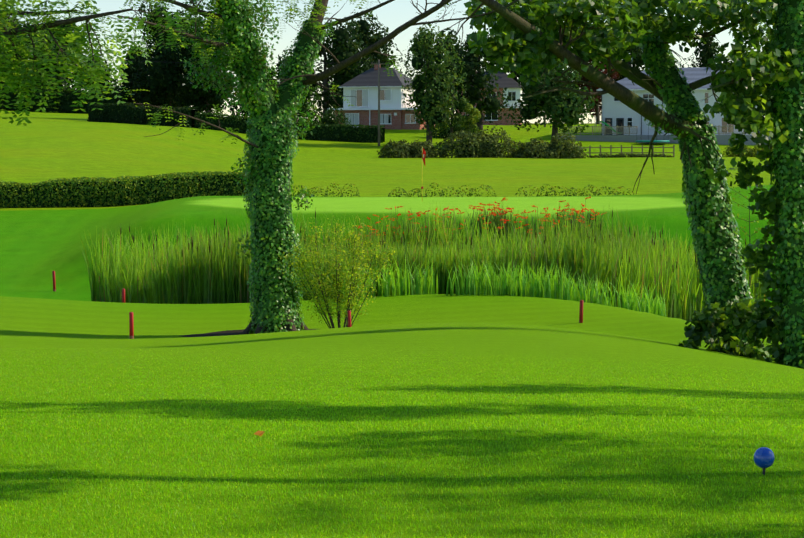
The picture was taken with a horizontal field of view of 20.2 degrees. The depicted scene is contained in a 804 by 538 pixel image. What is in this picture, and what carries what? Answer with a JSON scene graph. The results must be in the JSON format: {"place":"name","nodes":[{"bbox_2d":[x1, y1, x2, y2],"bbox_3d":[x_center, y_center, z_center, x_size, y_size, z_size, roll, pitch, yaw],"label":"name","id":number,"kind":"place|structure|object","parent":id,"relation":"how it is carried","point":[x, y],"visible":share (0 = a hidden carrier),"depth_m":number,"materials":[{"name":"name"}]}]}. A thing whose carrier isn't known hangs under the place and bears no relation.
{"place":"outdoors","nodes":[
{"label":"outdoors","id":0,"kind":"place"},
{"bbox_2d":[0,0,772,122],"label":"sky","id":1,"kind":"structure","parent":0,"point":[394,14],"materials":[{"name":"white"}]},
{"bbox_2d":[0,111,803,537],"bbox_3d":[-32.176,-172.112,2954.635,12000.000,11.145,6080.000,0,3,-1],"label":"ground","id":2,"kind":"structure","parent":0,"point":[36,309],"depth_m":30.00,"materials":[{"name":"green plant"}]},
{"bbox_2d":[0,14,24,88],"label":"tree leaves","id":3,"kind":"object","parent":2,"relation":"on","point":[15,17],"visible":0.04,"depth_m":377.62,"materials":[{"name":"green plant"}]},
{"bbox_2d":[17,19,85,92],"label":"tree leaves","id":4,"kind":"object","parent":2,"relation":"on","point":[64,82],"visible":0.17,"depth_m":375.30,"materials":[{"name":"green plant"}]},
{"bbox_2d":[52,271,55,290],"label":"hazard post","id":5,"kind":"object","parent":2,"relation":"on","point":[54,281],"visible":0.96,"depth_m":65.70,"materials":[{"name":"paint"}]},
{"bbox_2d":[0,85,185,113],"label":"hedge","id":6,"kind":"object","parent":2,"relation":"on","point":[65,101],"visible":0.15,"depth_m":353.39,"materials":[{"name":"green plant"}]},
{"bbox_2d":[0,0,189,125],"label":"ash","id":7,"kind":"object","parent":2,"relation":"on","point":[77,40],"depth_m":26.61},
{"bbox_2d":[76,54,118,91],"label":"tree","id":8,"kind":"object","parent":2,"relation":"on","point":[115,82],"visible":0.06,"depth_m":393.49,"materials":[{"name":"green plant"}]},
{"bbox_2d":[122,289,124,302],"bbox_3d":[-7.046,0.786,56.992,0.085,0.580,0.086,0,3,-1],"label":"hazard post","id":9,"kind":"object","parent":2,"relation":"on","point":[123,295],"visible":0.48,"depth_m":56.95,"materials":[{"name":"paint"}]},
{"bbox_2d":[0,171,252,207],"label":"hedge","id":10,"kind":"object","parent":2,"relation":"on","point":[89,192],"visible":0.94,"depth_m":90.19,"materials":[{"name":"green plant"}]},
{"bbox_2d":[114,46,146,104],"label":"tree","id":11,"kind":"object","parent":2,"relation":"on","point":[129,84],"visible":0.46,"depth_m":302.55,"materials":[{"name":"green plant"}]},
{"bbox_2d":[129,312,133,338],"bbox_3d":[-5.267,1.139,43.831,0.085,0.600,0.088,0,3,-1],"label":"hazard post","id":12,"kind":"object","parent":2,"relation":"on","point":[131,325],"visible":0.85,"depth_m":43.80,"materials":[{"name":"paint"}]},
{"bbox_2d":[87,102,200,127],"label":"house hedge","id":13,"kind":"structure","parent":2,"relation":"on","point":[129,113],"depth_m":277.02,"materials":[{"name":"green plant"}]},
{"bbox_2d":[131,0,195,108],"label":"tree","id":14,"kind":"object","parent":2,"relation":"on","point":[158,81],"visible":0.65,"depth_m":295.49,"materials":[{"name":"green plant"}]},
{"bbox_2d":[173,17,230,115],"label":"tree","id":15,"kind":"object","parent":2,"relation":"on","point":[201,99],"visible":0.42,"depth_m":293.12,"materials":[{"name":"green plant"}]},
{"bbox_2d":[179,329,315,336],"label":"tree soil","id":16,"kind":"structure","parent":2,"relation":"on","point":[228,332],"depth_m":50.06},
{"bbox_2d":[171,0,327,333],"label":"ivy tree","id":17,"kind":"object","parent":16,"relation":"on","point":[261,56],"depth_m":49.46,"materials":[{"name":"green plant"}]},
{"bbox_2d":[228,65,279,116],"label":"tree","id":18,"kind":"object","parent":2,"relation":"on","point":[243,111],"visible":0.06,"depth_m":337.34,"materials":[{"name":"green plant"}]},
{"bbox_2d":[254,430,263,435],"bbox_3d":[-0.835,0.961,13.152,0.066,0.031,0.051,0,3,-1],"label":"fallen leaf","id":19,"kind":"object","parent":2,"relation":"on","point":[259,433],"visible":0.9,"depth_m":13.15,"materials":[{"name":"orange plant"}]},
{"bbox_2d":[102,0,461,333],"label":"tree","id":20,"kind":"object","parent":2,"relation":"on","point":[326,73],"visible":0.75,"depth_m":48.89,"materials":[{"name":"brown wood"}]},
{"bbox_2d":[81,0,456,143],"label":"ash leaves","id":21,"kind":"object","parent":20,"relation":"attached to","point":[290,9],"visible":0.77,"depth_m":48.59,"materials":[{"name":"green plant"}]},
{"bbox_2d":[194,111,384,142],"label":"house hedge","id":22,"kind":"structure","parent":2,"relation":"on","point":[350,133],"depth_m":267.84,"materials":[{"name":"green plant"}]},
{"bbox_2d":[275,49,322,121],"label":"tree","id":23,"kind":"object","parent":2,"relation":"on","point":[308,97],"visible":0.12,"depth_m":317.99,"materials":[{"name":"green plant"}]},
{"bbox_2d":[298,104,350,126],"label":"garden shrub","id":24,"kind":"object","parent":2,"relation":"on","point":[329,121],"visible":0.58,"depth_m":278.67,"materials":[{"name":"green plant"}]},
{"bbox_2d":[293,17,376,118],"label":"tree","id":25,"kind":"object","parent":2,"relation":"on","point":[344,51],"visible":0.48,"depth_m":327.18,"materials":[{"name":"green bark"}]},
{"bbox_2d":[279,215,398,328],"bbox_3d":[-1.373,0.179,48.433,2.644,2.658,1.445,0,3,-1],"label":"shrub","id":26,"kind":"object","parent":2,"relation":"on","point":[315,280],"depth_m":48.36,"materials":[{"name":"green plant"}]},
{"bbox_2d":[347,311,350,326],"bbox_3d":[-1.073,1.170,46.186,0.097,0.631,0.071,2,4,33],"label":"hazard post","id":27,"kind":"object","parent":2,"relation":"on","point":[349,318],"visible":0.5,"depth_m":46.15,"materials":[{"name":"paint"}]},
{"bbox_2d":[341,8,402,72],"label":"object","id":28,"kind":"object","parent":2,"relation":"on","point":[368,39],"visible":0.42,"depth_m":342.47,"materials":[{"name":"green bark"}]},
{"bbox_2d":[371,60,386,145],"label":"utility pole","id":29,"kind":"object","parent":2,"relation":"on","point":[378,63],"visible":0.88,"depth_m":260.99,"materials":[{"name":"brown wood"}]},
{"bbox_2d":[57,57,412,67],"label":"power lines","id":30,"kind":"object","parent":29,"relation":"attached to","point":[266,63],"visible":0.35,"depth_m":272.61,"materials":[{"name":"black"}]},
{"bbox_2d":[328,65,434,129],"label":"house","id":31,"kind":"structure","parent":2,"relation":"on","point":[394,113],"depth_m":287.67,"materials":[{"name":"paint"}]},
{"bbox_2d":[377,139,439,157],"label":"shrub belt","id":32,"kind":"object","parent":2,"relation":"on","point":[406,150],"visible":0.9,"depth_m":234.70,"materials":[{"name":"green plant"}]},
{"bbox_2d":[421,148,425,188],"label":"golf flag","id":33,"kind":"object","parent":2,"relation":"on","point":[423,158],"visible":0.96,"depth_m":81.43,"materials":[{"name":"red"}]},
{"bbox_2d":[80,202,773,323],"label":"reeds","id":34,"kind":"object","parent":2,"relation":"on","point":[170,277],"visible":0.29,"depth_m":58.46,"materials":[{"name":"green plant"}]},
{"bbox_2d":[120,208,745,317],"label":"cattail heads","id":35,"kind":"object","parent":2,"relation":"on","point":[444,249],"visible":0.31,"depth_m":60.81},
{"bbox_2d":[401,21,466,143],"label":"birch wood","id":36,"kind":"object","parent":2,"relation":"on","point":[433,85],"visible":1,"depth_m":259.83,"materials":[{"name":"green plant"}]},
{"bbox_2d":[432,116,464,138],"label":"garden shrub","id":37,"kind":"object","parent":2,"relation":"on","point":[443,134],"visible":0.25,"depth_m":273.51,"materials":[{"name":"green plant"}]},
{"bbox_2d":[435,27,467,123],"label":"tree","id":38,"kind":"object","parent":2,"relation":"on","point":[452,38],"visible":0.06,"depth_m":328.12,"materials":[{"name":"green plant"}]},
{"bbox_2d":[439,77,469,139],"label":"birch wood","id":39,"kind":"object","parent":2,"relation":"on","point":[457,118],"visible":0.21,"depth_m":265.11,"materials":[{"name":"green plant"}]},
{"bbox_2d":[293,182,633,196],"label":"low shrubs","id":40,"kind":"object","parent":2,"relation":"on","point":[473,190],"visible":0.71,"depth_m":88.67,"materials":[{"name":"green plant"}]},
{"bbox_2d":[460,103,480,142],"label":"tree","id":41,"kind":"object","parent":2,"relation":"on","point":[470,121],"visible":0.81,"depth_m":256.82,"materials":[{"name":"green plant"}]},
{"bbox_2d":[428,126,519,157],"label":"shrub belt","id":42,"kind":"object","parent":2,"relation":"on","point":[481,147],"visible":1,"depth_m":231.72,"materials":[{"name":"green plant"}]},
{"bbox_2d":[347,196,606,248],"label":"crocosmia","id":43,"kind":"object","parent":2,"relation":"on","point":[495,221],"depth_m":68.33,"materials":[{"name":"plant"}]},
{"bbox_2d":[443,31,516,129],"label":"tree","id":44,"kind":"object","parent":2,"relation":"on","point":[478,80],"visible":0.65,"depth_m":282.76,"materials":[{"name":"green plant"}]},
{"bbox_2d":[457,71,523,124],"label":"house","id":45,"kind":"structure","parent":2,"relation":"on","point":[503,81],"depth_m":320.55,"materials":[{"name":"paint"}]},
{"bbox_2d":[343,254,668,316],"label":"iris leaves","id":46,"kind":"object","parent":2,"relation":"on","point":[478,285],"visible":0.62,"depth_m":55.35,"materials":[{"name":"green plant"}]},
{"bbox_2d":[486,24,569,105],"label":"tree","id":47,"kind":"object","parent":2,"relation":"on","point":[516,76],"depth_m":328.61,"materials":[{"name":"green plant"}]},
{"bbox_2d":[509,132,588,158],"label":"shrub belt","id":48,"kind":"object","parent":2,"relation":"on","point":[553,149],"visible":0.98,"depth_m":231.64,"materials":[{"name":"green plant"}]},
{"bbox_2d":[504,60,597,141],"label":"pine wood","id":49,"kind":"object","parent":2,"relation":"on","point":[558,106],"visible":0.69,"depth_m":259.25,"materials":[{"name":"green plant"}]},
{"bbox_2d":[519,20,591,123],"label":"tall tree","id":50,"kind":"object","parent":2,"relation":"on","point":[574,79],"visible":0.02,"depth_m":336.68,"materials":[{"name":"green plant"}]},
{"bbox_2d":[579,300,583,322],"bbox_3d":[3.941,0.975,49.494,0.086,0.581,0.105,-3,4,-40],"label":"hazard post","id":51,"kind":"object","parent":2,"relation":"on","point":[581,312],"visible":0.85,"depth_m":49.46,"materials":[{"name":"paint"}]},
{"bbox_2d":[575,58,619,123],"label":"house","id":52,"kind":"structure","parent":2,"relation":"on","point":[596,109],"depth_m":332.48,"materials":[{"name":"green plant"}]},
{"bbox_2d":[582,145,674,156],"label":"fence","id":53,"kind":"object","parent":2,"relation":"on","point":[621,147],"visible":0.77,"depth_m":237.68,"materials":[{"name":"brown wood"}]},
{"bbox_2d":[613,45,644,80],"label":"tree","id":54,"kind":"object","parent":2,"relation":"on","point":[637,62],"visible":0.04,"depth_m":348.73,"materials":[{"name":"green plant"}]},
{"bbox_2d":[588,153,673,157],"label":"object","id":55,"kind":"object","parent":2,"relation":"on","point":[620,155],"visible":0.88,"depth_m":234.59,"materials":[{"name":"green plant"}]},
{"bbox_2d":[462,0,803,364],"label":"sycamore leaves","id":56,"kind":"object","parent":2,"relation":"on","point":[515,48],"visible":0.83,"depth_m":35.97,"materials":[{"name":"green plant"}]},
{"bbox_2d":[635,126,669,141],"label":"trampoline pad","id":57,"kind":"object","parent":2,"relation":"on","point":[650,140],"visible":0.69,"depth_m":262.41,"materials":[{"name":"teal"}]},
{"bbox_2d":[558,135,770,144],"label":"house terrace","id":58,"kind":"structure","parent":2,"relation":"on","point":[722,140],"depth_m":267.53,"materials":[{"name":"concrete"}]},
{"bbox_2d":[595,117,618,134],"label":"slide chute","id":59,"kind":"object","parent":58,"relation":"on","point":[606,124],"visible":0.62,"depth_m":272.00,"materials":[{"name":"green plastic"}]},
{"bbox_2d":[564,125,765,134],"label":"house deck rail","id":60,"kind":"object","parent":58,"relation":"on","point":[602,129],"visible":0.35,"depth_m":268.51,"materials":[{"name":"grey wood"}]},
{"bbox_2d":[602,90,764,134],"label":"house walls","id":61,"kind":"structure","parent":2,"relation":"on","point":[610,108],"depth_m":271.79,"materials":[{"name":"white paint"}]},
{"bbox_2d":[605,118,623,134],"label":"door frames","id":62,"kind":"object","parent":61,"relation":"in","point":[608,130],"depth_m":273.02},
{"bbox_2d":[601,95,662,134],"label":"drainpipes","id":63,"kind":"object","parent":61,"relation":"attached to","point":[601,115],"visible":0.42,"depth_m":273.23,"materials":[{"name":"black"}]},
{"bbox_2d":[597,67,725,89],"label":"house roof","id":64,"kind":"structure","parent":61,"relation":"on","point":[692,74],"depth_m":272.30,"materials":[{"name":"grey tile"}]},
{"bbox_2d":[597,89,734,134],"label":"window frames","id":65,"kind":"structure","parent":61,"relation":"in","point":[648,98],"depth_m":271.32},
{"bbox_2d":[607,93,733,132],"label":"windows","id":66,"kind":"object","parent":65,"relation":"in","point":[725,129],"visible":0.15,"depth_m":271.00,"materials":[{"name":"black glass"}]},
{"bbox_2d":[679,25,721,67],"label":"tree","id":67,"kind":"object","parent":2,"relation":"on","point":[712,52],"visible":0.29,"depth_m":357.25,"materials":[{"name":"green plant"}]},
{"bbox_2d":[622,0,803,368],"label":"ivy tree","id":68,"kind":"object","parent":2,"relation":"on","point":[785,210],"depth_m":37.48,"materials":[{"name":"green plant"}]},
{"bbox_2d":[720,144,772,156],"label":"shrub","id":69,"kind":"object","parent":2,"relation":"on","point":[750,152],"visible":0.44,"depth_m":239.46,"materials":[{"name":"green plant"}]},
{"bbox_2d":[729,186,772,299],"bbox_3d":[6.334,0.205,40.979,0.987,3.469,0.437,0,3,-1],"label":"sapling","id":70,"kind":"object","parent":2,"relation":"on","point":[749,221],"depth_m":40.92,"materials":[{"name":"green plant"}]},
{"bbox_2d":[754,447,774,474],"bbox_3d":[1.847,1.010,11.486,0.108,0.203,0.108,0,3,-1],"label":"golf tee marker","id":71,"kind":"object","parent":2,"relation":"on","point":[764,458],"visible":0.96,"depth_m":11.45,"materials":[{"name":"blue plastic"}]},
{"bbox_2d":[435,0,782,192],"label":"tree","id":72,"kind":"object","parent":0,"point":[641,106],"visible":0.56,"depth_m":36.33,"materials":[{"name":"brown wood"}]}
]}

